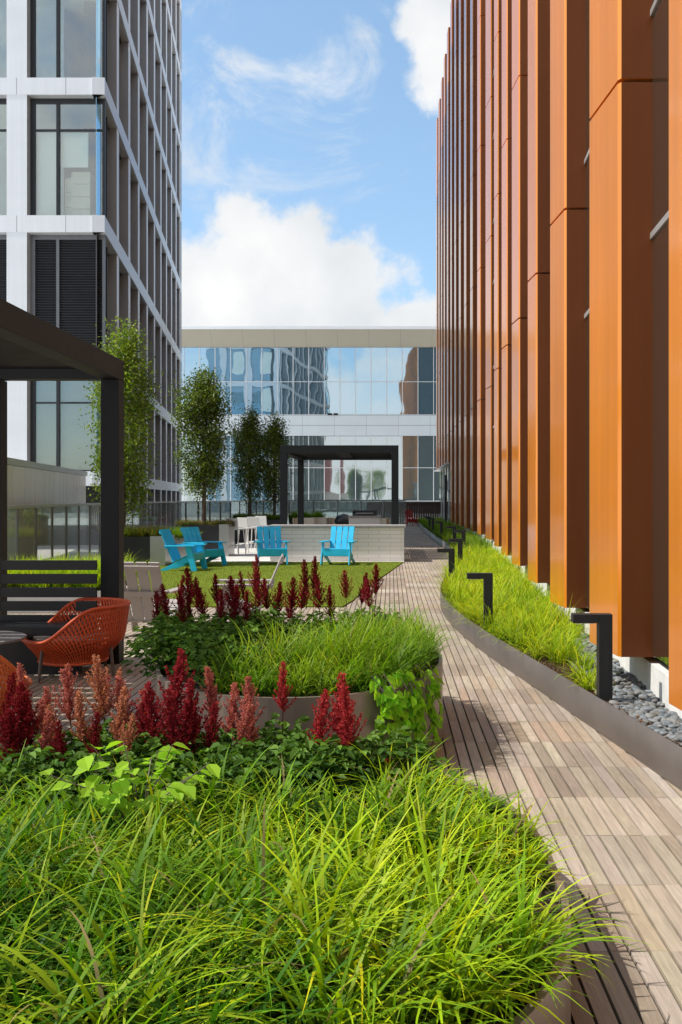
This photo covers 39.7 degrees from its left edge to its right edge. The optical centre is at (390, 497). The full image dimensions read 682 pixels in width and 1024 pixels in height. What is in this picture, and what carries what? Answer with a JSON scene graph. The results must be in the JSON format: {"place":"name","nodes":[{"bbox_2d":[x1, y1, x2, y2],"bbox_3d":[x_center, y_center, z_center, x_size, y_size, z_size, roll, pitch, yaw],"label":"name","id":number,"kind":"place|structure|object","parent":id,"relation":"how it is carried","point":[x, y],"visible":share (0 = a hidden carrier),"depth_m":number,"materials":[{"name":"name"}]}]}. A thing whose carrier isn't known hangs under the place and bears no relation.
{"place":"outdoors","nodes":[
{"label":"outdoors","id":0,"kind":"place"},
{"bbox_2d":[7,551,152,590],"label":"planter grass","id":1,"kind":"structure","parent":0,"point":[98,573],"depth_m":14.24,"materials":[{"name":"green plant"}]},
{"bbox_2d":[0,0,181,529],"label":"office tower","id":2,"kind":"structure","parent":0,"point":[90,164],"depth_m":33.76,"materials":[{"name":"white glass"}]},
{"bbox_2d":[30,381,100,470],"bbox_3d":[-10.730,-2.525,31.410,2.480,3.330,0.260,0,0,0],"label":"window","id":3,"kind":"structure","parent":2,"relation":"in","point":[57,436],"depth_m":31.52,"materials":[{"name":"grey glass"}]},
{"bbox_2d":[30,98,105,216],"bbox_3d":[-10.730,-11.265,31.740,2.480,3.970,0.920,0,0,0],"label":"window","id":4,"kind":"structure","parent":2,"relation":"in","point":[44,147],"depth_m":31.50,"materials":[{"name":"black glass"}]},
{"bbox_2d":[30,0,105,79],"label":"window","id":5,"kind":"structure","parent":2,"relation":"in","point":[32,2],"depth_m":31.30,"materials":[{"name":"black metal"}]},
{"bbox_2d":[96,96,101,214],"bbox_3d":[-9.785,-11.265,31.599,0.020,3.970,1.010,0,0,-8],"label":"corner window","id":6,"kind":"structure","parent":2,"relation":"in","point":[98,108],"depth_m":31.47,"materials":[{"name":"blue glass"}]},
{"bbox_2d":[96,0,101,76],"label":"corner window","id":7,"kind":"structure","parent":2,"relation":"in","point":[98,2],"depth_m":31.57,"materials":[{"name":"blue glass"}]},
{"bbox_2d":[86,545,269,560],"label":"paving","id":8,"kind":"structure","parent":0,"point":[247,556],"depth_m":27.16,"materials":[{"name":"concrete"}]},
{"bbox_2d":[150,535,174,565],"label":"planter end block","id":9,"kind":"structure","parent":8,"relation":"on","point":[159,553],"depth_m":23.28,"materials":[{"name":"grey concrete"}]},
{"bbox_2d":[175,525,218,548],"bbox_3d":[-5.594,1.260,27.700,1.254,0.920,1.000,0,0,0],"label":"box planter","id":10,"kind":"object","parent":8,"relation":"on","point":[209,532],"visible":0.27,"depth_m":27.20,"materials":[{"name":"metal"}]},
{"bbox_2d":[162,358,242,524],"bbox_3d":[-5.510,-1.559,27.703,2.258,4.961,2.159,0,0,20],"label":"columnar tree","id":11,"kind":"object","parent":10,"relation":"on","point":[205,398],"visible":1,"depth_m":27.43,"materials":[{"name":"green plant"}]},
{"bbox_2d":[216,619,285,661],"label":"astilbe","id":12,"kind":"object","parent":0,"point":[245,628],"visible":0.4,"depth_m":6.87,"materials":[{"name":"green plant"}]},
{"bbox_2d":[167,517,335,529],"bbox_3d":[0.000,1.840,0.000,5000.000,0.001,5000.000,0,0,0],"label":"ground","id":13,"kind":"structure","parent":0,"point":[200,518],"depth_m":81.59,"materials":[{"name":"white concrete"}]},
{"bbox_2d":[433,0,681,718],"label":"fin clad building","id":14,"kind":"structure","parent":13,"relation":"on","point":[559,293],"depth_m":10.56,"materials":[{"name":"orange metal"}]},
{"bbox_2d":[136,561,402,608],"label":"lawn","id":15,"kind":"structure","parent":0,"point":[337,593],"depth_m":20.44,"materials":[{"name":"green plant"}]},
{"bbox_2d":[124,537,149,565],"bbox_3d":[-6.534,1.350,23.800,1.155,0.740,1.000,0,0,0],"label":"box planter","id":16,"kind":"object","parent":15,"relation":"on","point":[138,548],"visible":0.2,"depth_m":23.30,"materials":[{"name":"metal"}]},
{"bbox_2d":[78,317,167,530],"bbox_3d":[-6.791,-1.748,23.812,2.124,5.697,2.412,0,0,-26],"label":"columnar tree","id":17,"kind":"object","parent":16,"relation":"on","point":[125,352],"visible":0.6,"depth_m":23.63,"materials":[{"name":"green plant"}]},
{"bbox_2d":[159,529,207,570],"bbox_3d":[-4.846,1.232,22.001,0.945,0.967,0.855,0,0,8],"label":"adirondack chair","id":18,"kind":"object","parent":15,"relation":"on","point":[190,558],"visible":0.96,"depth_m":21.82,"materials":[{"name":"blue plastic"}]},
{"bbox_2d":[180,527,226,565],"bbox_3d":[-4.665,1.232,23.403,0.945,0.967,0.855,0,0,32],"label":"adirondack chair","id":19,"kind":"object","parent":15,"relation":"on","point":[190,535],"visible":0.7,"depth_m":23.48,"materials":[{"name":"blue plastic"}]},
{"bbox_2d":[253,526,289,565],"bbox_3d":[-3.036,1.232,23.906,0.855,0.967,0.945,0,0,-14],"label":"adirondack chair","id":20,"kind":"object","parent":15,"relation":"on","point":[266,549],"visible":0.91,"depth_m":24.14,"materials":[{"name":"blue plastic"}]},
{"bbox_2d":[319,526,356,564],"bbox_3d":[-1.308,1.232,23.906,0.855,0.967,0.945,0,0,10],"label":"adirondack chair","id":21,"kind":"object","parent":15,"relation":"on","point":[343,549],"visible":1,"depth_m":24.14,"materials":[{"name":"blue plastic"}]},
{"bbox_2d":[182,326,438,516],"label":"glass link building","id":22,"kind":"structure","parent":0,"point":[345,385],"depth_m":87.02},
{"bbox_2d":[183,347,198,405],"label":"upper window","id":23,"kind":"structure","parent":22,"relation":"in","point":[190,355],"depth_m":87.01,"materials":[{"name":"blue glass"}]},
{"bbox_2d":[215,348,229,414],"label":"upper window","id":24,"kind":"structure","parent":22,"relation":"in","point":[222,355],"depth_m":87.01,"materials":[{"name":"blue glass"}]},
{"bbox_2d":[230,347,245,414],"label":"upper window","id":25,"kind":"structure","parent":22,"relation":"in","point":[237,356],"depth_m":87.01,"materials":[{"name":"blue glass"}]},
{"bbox_2d":[246,347,260,414],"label":"upper window","id":26,"kind":"structure","parent":22,"relation":"in","point":[253,355],"depth_m":87.01,"materials":[{"name":"blue glass"}]},
{"bbox_2d":[261,347,276,414],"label":"upper window","id":27,"kind":"structure","parent":22,"relation":"in","point":[268,355],"depth_m":87.01,"materials":[{"name":"blue glass"}]},
{"bbox_2d":[277,347,292,414],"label":"upper window","id":28,"kind":"structure","parent":22,"relation":"in","point":[284,355],"depth_m":87.01,"materials":[{"name":"blue glass"}]},
{"bbox_2d":[293,348,307,414],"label":"upper window","id":29,"kind":"structure","parent":22,"relation":"in","point":[300,355],"depth_m":87.03,"materials":[{"name":"blue glass"}]},
{"bbox_2d":[293,436,307,499],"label":"lower window","id":30,"kind":"structure","parent":22,"relation":"in","point":[298,440],"depth_m":87.03,"materials":[{"name":"grey glass"}]},
{"bbox_2d":[308,347,323,414],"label":"upper window","id":31,"kind":"structure","parent":22,"relation":"in","point":[315,355],"depth_m":87.03,"materials":[{"name":"blue glass"}]},
{"bbox_2d":[308,436,323,499],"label":"lower window","id":32,"kind":"structure","parent":22,"relation":"in","point":[315,467],"depth_m":87.01,"materials":[{"name":"grey glass"}]},
{"bbox_2d":[324,347,339,414],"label":"upper window","id":33,"kind":"structure","parent":22,"relation":"in","point":[331,355],"depth_m":87.01,"materials":[{"name":"blue glass"}]},
{"bbox_2d":[324,436,339,499],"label":"lower window","id":34,"kind":"structure","parent":22,"relation":"in","point":[331,467],"depth_m":87.03,"materials":[{"name":"grey glass"}]},
{"bbox_2d":[340,348,354,414],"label":"upper window","id":35,"kind":"structure","parent":22,"relation":"in","point":[347,355],"depth_m":87.03,"materials":[{"name":"blue glass"}]},
{"bbox_2d":[340,436,354,499],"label":"lower window","id":36,"kind":"structure","parent":22,"relation":"in","point":[347,467],"depth_m":87.01,"materials":[{"name":"grey glass"}]},
{"bbox_2d":[355,347,370,414],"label":"upper window","id":37,"kind":"structure","parent":22,"relation":"in","point":[362,355],"depth_m":87.03,"materials":[{"name":"blue glass"}]},
{"bbox_2d":[355,436,370,499],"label":"lower window","id":38,"kind":"structure","parent":22,"relation":"in","point":[362,467],"depth_m":87.03,"materials":[{"name":"grey glass"}]},
{"bbox_2d":[371,347,385,414],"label":"upper window","id":39,"kind":"structure","parent":22,"relation":"in","point":[378,355],"depth_m":87.01,"materials":[{"name":"blue glass"}]},
{"bbox_2d":[371,436,385,499],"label":"lower window","id":40,"kind":"structure","parent":22,"relation":"in","point":[378,467],"depth_m":87.01,"materials":[{"name":"grey glass"}]},
{"bbox_2d":[386,347,401,414],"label":"upper window","id":41,"kind":"structure","parent":22,"relation":"in","point":[393,356],"depth_m":87.01,"materials":[{"name":"blue glass"}]},
{"bbox_2d":[386,436,401,499],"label":"lower window","id":42,"kind":"structure","parent":22,"relation":"in","point":[390,440],"depth_m":87.03,"materials":[{"name":"grey glass"}]},
{"bbox_2d":[402,347,417,414],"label":"upper window","id":43,"kind":"structure","parent":22,"relation":"in","point":[409,356],"depth_m":87.01,"materials":[{"name":"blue glass"}]},
{"bbox_2d":[402,436,417,500],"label":"lower window","id":44,"kind":"structure","parent":22,"relation":"in","point":[409,444],"depth_m":87.01,"materials":[{"name":"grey glass"}]},
{"bbox_2d":[418,348,432,414],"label":"upper window","id":45,"kind":"structure","parent":22,"relation":"in","point":[425,355],"depth_m":87.01,"materials":[{"name":"blue glass"}]},
{"bbox_2d":[418,436,432,500],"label":"lower window","id":46,"kind":"structure","parent":22,"relation":"in","point":[425,443],"depth_m":87.03,"materials":[{"name":"grey glass"}]},
{"bbox_2d":[182,0,450,325],"label":"sky","id":47,"kind":"structure","parent":0,"point":[309,126],"materials":[{"name":"blue"}]},
{"bbox_2d":[188,587,461,696],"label":"ornamental grass","id":48,"kind":"object","parent":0,"point":[363,652],"depth_m":6.07,"materials":[{"name":"green plant"}]},
{"bbox_2d":[0,524,681,1023],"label":"deck","id":49,"kind":"structure","parent":0,"point":[616,810],"depth_m":5.51,"materials":[{"name":"brown wood"}]},
{"bbox_2d":[0,655,32,721],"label":"woven armchair","id":50,"kind":"object","parent":49,"relation":"on","point":[5,673],"visible":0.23,"depth_m":6.51,"materials":[{"name":"orange plastic"}]},
{"bbox_2d":[7,457,87,559],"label":"panel clad wall","id":51,"kind":"structure","parent":49,"relation":"on","point":[31,483],"depth_m":21.90,"materials":[{"name":"metal"}]},
{"bbox_2d":[0,558,96,673],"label":"slatted bench","id":52,"kind":"object","parent":49,"relation":"on","point":[30,627],"visible":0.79,"depth_m":9.62,"materials":[{"name":"black wood"}]},
{"bbox_2d":[0,298,123,663],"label":"pergola","id":53,"kind":"object","parent":49,"relation":"on","point":[33,348],"visible":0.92,"depth_m":9.71,"materials":[{"name":"black metal"}]},
{"bbox_2d":[21,597,130,682],"bbox_3d":[-3.051,1.373,9.162,1.018,0.699,1.043,0,0,-24],"label":"woven armchair","id":54,"kind":"object","parent":49,"relation":"on","point":[104,641],"visible":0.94,"depth_m":8.83,"materials":[{"name":"red plastic"}]},
{"bbox_2d":[124,562,189,631],"bbox_3d":[-2.992,1.254,11.694,0.855,0.967,0.945,0,0,8],"label":"adirondack chair","id":55,"kind":"object","parent":49,"relation":"on","point":[141,607],"visible":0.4,"depth_m":11.36,"materials":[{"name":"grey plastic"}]},
{"bbox_2d":[7,500,405,559],"bbox_3d":[-6.734,0.940,35.410,6.953,1.560,44.377,0,0,11],"label":"glass balustrade","id":56,"kind":"object","parent":49,"relation":"on","point":[48,530],"visible":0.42,"depth_m":22.89,"materials":[{"name":"glass"}]},
{"bbox_2d":[1,751,570,1023],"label":"curved planter","id":57,"kind":"object","parent":49,"relation":"on","point":[537,1016],"visible":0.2,"depth_m":2.88,"materials":[{"name":"brown metal"}]},
{"bbox_2d":[0,663,71,795],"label":"astilbe","id":58,"kind":"object","parent":57,"relation":"on","point":[13,736],"visible":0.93,"depth_m":4.45,"materials":[{"name":"red plant"}]},
{"bbox_2d":[0,746,80,806],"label":"plant","id":59,"kind":"object","parent":57,"relation":"on","point":[9,766],"visible":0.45,"depth_m":4.28,"materials":[{"name":"green plant"}]},
{"bbox_2d":[0,686,88,801],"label":"astilbe","id":60,"kind":"object","parent":57,"relation":"on","point":[45,737],"visible":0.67,"depth_m":4.67,"materials":[{"name":"red plant"}]},
{"bbox_2d":[0,663,106,808],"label":"astilbe","id":61,"kind":"object","parent":57,"relation":"on","point":[59,742],"visible":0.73,"depth_m":4.75,"materials":[{"name":"red plant"}]},
{"bbox_2d":[3,751,108,815],"bbox_3d":[-1.527,1.308,4.320,0.520,0.306,0.532,0,0,0],"label":"plant","id":62,"kind":"object","parent":57,"relation":"on","point":[69,771],"visible":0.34,"depth_m":4.25,"materials":[{"name":"green plant"}]},
{"bbox_2d":[24,750,153,819],"bbox_3d":[-1.347,1.308,4.248,0.586,0.316,0.639,0,0,0],"label":"plant","id":63,"kind":"object","parent":57,"relation":"on","point":[68,790],"visible":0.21,"depth_m":4.23,"materials":[{"name":"green plant"}]},
{"bbox_2d":[59,654,128,780],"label":"astilbe","id":64,"kind":"object","parent":57,"relation":"on","point":[102,699],"visible":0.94,"depth_m":4.73,"materials":[{"name":"pink plant"}]},
{"bbox_2d":[80,667,158,779],"bbox_3d":[-1.344,1.185,4.753,0.539,0.562,0.513,0,0,30],"label":"astilbe","id":65,"kind":"object","parent":57,"relation":"on","point":[123,719],"visible":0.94,"depth_m":4.63,"materials":[{"name":"red plant"}]},
{"bbox_2d":[39,741,220,836],"bbox_3d":[-1.041,1.222,3.743,0.646,0.460,0.459,0,0,-25],"label":"broad leaved plant","id":66,"kind":"object","parent":57,"relation":"on","point":[105,796],"visible":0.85,"depth_m":3.67,"materials":[{"name":"green plant"}]},
{"bbox_2d":[115,681,199,784],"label":"astilbe","id":67,"kind":"object","parent":57,"relation":"on","point":[146,710],"visible":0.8,"depth_m":4.62,"materials":[{"name":"red plant"}]},
{"bbox_2d":[110,648,226,785],"bbox_3d":[-1.055,1.126,4.606,0.679,0.718,0.627,0,0,0],"label":"astilbe","id":68,"kind":"object","parent":57,"relation":"on","point":[171,702],"visible":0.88,"depth_m":4.56,"materials":[{"name":"red plant"}]},
{"bbox_2d":[130,744,224,823],"bbox_3d":[-0.936,1.305,4.308,0.543,0.319,0.546,0,0,0],"label":"plant","id":69,"kind":"object","parent":57,"relation":"on","point":[182,770],"visible":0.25,"depth_m":4.27,"materials":[{"name":"green plant"}]},
{"bbox_2d":[175,666,245,764],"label":"astilbe","id":70,"kind":"object","parent":57,"relation":"on","point":[212,725],"visible":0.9,"depth_m":4.62,"materials":[{"name":"red plant"}]},
{"bbox_2d":[163,737,282,823],"bbox_3d":[-0.755,1.285,4.288,0.586,0.356,0.591,0,0,0],"label":"plant","id":71,"kind":"object","parent":57,"relation":"on","point":[219,748],"visible":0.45,"depth_m":4.25,"materials":[{"name":"green plant"}]},
{"bbox_2d":[197,676,289,783],"bbox_3d":[-0.769,1.182,4.679,0.524,0.569,0.486,0,0,-32],"label":"astilbe","id":72,"kind":"object","parent":57,"relation":"on","point":[246,722],"visible":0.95,"depth_m":4.67,"materials":[{"name":"red plant"}]},
{"bbox_2d":[206,738,330,814],"bbox_3d":[-0.590,1.296,4.360,0.587,0.342,0.544,0,0,-22],"label":"astilbe","id":73,"kind":"object","parent":57,"relation":"on","point":[269,753],"visible":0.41,"depth_m":4.29,"materials":[{"name":"green plant"}]},
{"bbox_2d":[244,661,314,785],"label":"astilbe","id":74,"kind":"object","parent":57,"relation":"on","point":[281,703],"visible":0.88,"depth_m":4.74,"materials":[{"name":"red plant"}]},
{"bbox_2d":[248,732,365,810],"bbox_3d":[-0.417,1.287,4.420,0.589,0.351,0.540,0,0,-32],"label":"astilbe","id":75,"kind":"object","parent":57,"relation":"on","point":[320,755],"visible":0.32,"depth_m":4.37,"materials":[{"name":"green plant"}]},
{"bbox_2d":[273,672,383,812],"bbox_3d":[-0.305,1.154,4.521,0.576,0.620,0.628,0,0,0],"label":"astilbe","id":76,"kind":"object","parent":57,"relation":"on","point":[320,723],"visible":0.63,"depth_m":4.54,"materials":[{"name":"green plant"}]},
{"bbox_2d":[0,730,660,1023],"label":"ornamental grass","id":77,"kind":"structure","parent":57,"relation":"on","point":[96,889],"depth_m":2.80,"materials":[{"name":"green plant"}]},
{"bbox_2d":[298,685,407,815],"bbox_3d":[-0.180,1.169,4.487,0.560,0.586,0.522,0,0,0],"label":"astilbe","id":78,"kind":"object","parent":57,"relation":"on","point":[347,731],"visible":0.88,"depth_m":4.42,"materials":[{"name":"green plant"}]},
{"bbox_2d":[340,719,442,776],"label":"astilbe","id":79,"kind":"object","parent":57,"relation":"on","point":[390,740],"visible":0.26,"depth_m":4.71,"materials":[{"name":"green plant"}]},
{"bbox_2d":[333,736,462,806],"bbox_3d":[0.022,1.310,4.468,0.614,0.312,0.570,0,0,22],"label":"astilbe","id":80,"kind":"object","parent":57,"relation":"on","point":[410,749],"visible":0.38,"depth_m":4.46,"materials":[{"name":"green plant"}]},
{"bbox_2d":[156,628,442,762],"bbox_3d":[-0.640,1.445,6.950,2.040,0.550,2.920,0,0,0],"label":"curved planter","id":81,"kind":"object","parent":49,"relation":"on","point":[366,704],"visible":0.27,"depth_m":5.64,"materials":[{"name":"grey metal"}]},
{"bbox_2d":[120,621,203,677],"bbox_3d":[-1.584,1.052,6.635,0.621,0.362,0.593,0,0,0],"label":"leafy plant","id":82,"kind":"object","parent":81,"relation":"on","point":[153,642],"visible":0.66,"depth_m":6.55,"materials":[{"name":"green plant"}]},
{"bbox_2d":[132,575,192,639],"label":"astilbe","id":83,"kind":"object","parent":81,"relation":"on","point":[162,606],"visible":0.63,"depth_m":7.56,"materials":[{"name":"red plant"}]},
{"bbox_2d":[142,628,216,677],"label":"shrub","id":84,"kind":"object","parent":81,"relation":"on","point":[165,656],"visible":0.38,"depth_m":6.52,"materials":[{"name":"green plant"}]},
{"bbox_2d":[158,567,210,634],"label":"astilbe","id":85,"kind":"object","parent":81,"relation":"on","point":[190,594],"visible":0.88,"depth_m":7.43,"materials":[{"name":"red plant"}]},
{"bbox_2d":[169,626,240,680],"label":"shrub","id":86,"kind":"object","parent":81,"relation":"on","point":[187,644],"visible":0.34,"depth_m":6.36,"materials":[{"name":"green plant"}]},
{"bbox_2d":[192,573,243,646],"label":"astilbe","id":87,"kind":"object","parent":81,"relation":"on","point":[218,597],"visible":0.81,"depth_m":7.41,"materials":[{"name":"red plant"}]},
{"bbox_2d":[184,632,261,687],"bbox_3d":[-1.112,1.056,6.130,0.593,0.354,0.544,0,0,-19],"label":"leafy plant","id":88,"kind":"object","parent":81,"relation":"on","point":[199,660],"visible":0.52,"depth_m":6.07,"materials":[{"name":"green plant"}]},
{"bbox_2d":[224,555,279,645],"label":"astilbe","id":89,"kind":"object","parent":81,"relation":"on","point":[230,585],"visible":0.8,"depth_m":7.38,"materials":[{"name":"red plant"}]},
{"bbox_2d":[248,573,301,647],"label":"astilbe","id":90,"kind":"object","parent":81,"relation":"on","point":[274,611],"visible":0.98,"depth_m":7.66,"materials":[{"name":"red plant"}]},
{"bbox_2d":[265,559,321,646],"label":"astilbe","id":91,"kind":"object","parent":81,"relation":"on","point":[293,597],"visible":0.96,"depth_m":7.67,"materials":[{"name":"red plant"}]},
{"bbox_2d":[291,556,345,639],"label":"astilbe","id":92,"kind":"object","parent":81,"relation":"on","point":[316,582],"visible":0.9,"depth_m":7.73,"materials":[{"name":"red plant"}]},
{"bbox_2d":[333,570,385,634],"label":"astilbe","id":93,"kind":"object","parent":81,"relation":"on","point":[365,592],"visible":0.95,"depth_m":7.96,"materials":[{"name":"red plant"}]},
{"bbox_2d":[359,661,444,756],"bbox_3d":[0.085,1.373,5.956,0.282,0.594,0.825,0,0,34],"label":"trailing vine","id":94,"kind":"object","parent":81,"relation":"hanging from","point":[389,701],"visible":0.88,"depth_m":5.86,"materials":[{"name":"green plant"}]},
{"bbox_2d":[268,524,405,560],"bbox_3d":[-1.415,1.232,25.425,3.650,0.975,0.850,0,0,0],"label":"brick bar","id":95,"kind":"object","parent":49,"relation":"on","point":[379,542],"visible":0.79,"depth_m":25.05,"materials":[{"name":"brick"}]},
{"bbox_2d":[280,445,398,523],"bbox_3d":[-1.407,0.145,28.450,3.266,3.150,5.100,0,0,0],"label":"pergola","id":96,"kind":"object","parent":49,"relation":"on","point":[300,453],"visible":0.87,"depth_m":25.90,"materials":[{"name":"black metal"}]},
{"bbox_2d":[367,502,440,523],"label":"timber fence","id":97,"kind":"object","parent":49,"relation":"on","point":[425,509],"visible":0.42,"depth_m":60.60,"materials":[{"name":"brown wood"}]},
{"bbox_2d":[416,522,681,790],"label":"steel bed edging","id":98,"kind":"object","parent":49,"relation":"on","point":[655,752],"visible":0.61,"depth_m":7.23,"materials":[{"name":"grey metal"}]},
{"bbox_2d":[235,533,639,1023],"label":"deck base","id":99,"kind":"object","parent":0,"point":[453,706],"depth_m":8.36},
{"bbox_2d":[235,520,279,541],"bbox_3d":[-5.142,1.295,37.100,1.968,0.850,1.200,0,0,0],"label":"box planter","id":100,"kind":"object","parent":99,"relation":"on","point":[241,535],"visible":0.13,"depth_m":36.50,"materials":[{"name":"metal"}]},
{"bbox_2d":[226,400,271,516],"bbox_3d":[-5.555,-1.415,37.032,2.129,4.792,1.787,0,0,-27],"label":"columnar tree","id":101,"kind":"object","parent":100,"relation":"on","point":[248,451],"visible":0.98,"depth_m":36.75,"materials":[{"name":"green plant"}]},
{"bbox_2d":[253,405,295,514],"bbox_3d":[-4.575,-1.325,37.229,1.852,4.612,1.926,0,0,-20],"label":"columnar tree","id":102,"kind":"object","parent":100,"relation":"on","point":[276,435],"visible":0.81,"depth_m":37.00,"materials":[{"name":"green plant"}]},
{"bbox_2d":[427,529,660,707],"bbox_3d":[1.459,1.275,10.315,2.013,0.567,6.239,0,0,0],"label":"sedge bed","id":103,"kind":"object","parent":0,"point":[541,624],"visible":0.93,"depth_m":10.01,"materials":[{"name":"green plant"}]},
{"bbox_2d":[417,516,493,551],"bbox_3d":[2.463,1.266,40.987,2.296,0.529,34.643,0,0,0],"label":"sedge bed","id":104,"kind":"object","parent":103,"relation":"on","point":[473,539],"visible":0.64,"depth_m":32.94,"materials":[{"name":"green plant"}]},
{"bbox_2d":[467,573,492,629],"bbox_3d":[1.018,1.195,10.700,0.302,0.670,0.116,0,0,0],"label":"path light","id":105,"kind":"object","parent":103,"relation":"on","point":[487,578],"visible":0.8,"depth_m":10.65,"materials":[{"name":"black metal"}]},
{"bbox_2d":[429,543,549,607],"bbox_3d":[1.723,1.226,18.416,2.149,0.608,11.812,0,0,3],"label":"sedge bed","id":106,"kind":"object","parent":103,"relation":"on","point":[501,568],"visible":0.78,"depth_m":15.46,"materials":[{"name":"green plant"}]},
{"bbox_2d":[571,613,612,701],"bbox_3d":[1.492,1.195,6.960,0.302,0.670,0.116,0,0,0],"label":"path light","id":107,"kind":"object","parent":103,"relation":"on","point":[604,655],"visible":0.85,"depth_m":6.92,"materials":[{"name":"black metal"}]},
{"bbox_2d":[532,585,681,745],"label":"pebbles","id":108,"kind":"object","parent":103,"relation":"on","point":[662,717],"visible":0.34,"depth_m":6.90,"materials":[{"name":"grey gravel"}]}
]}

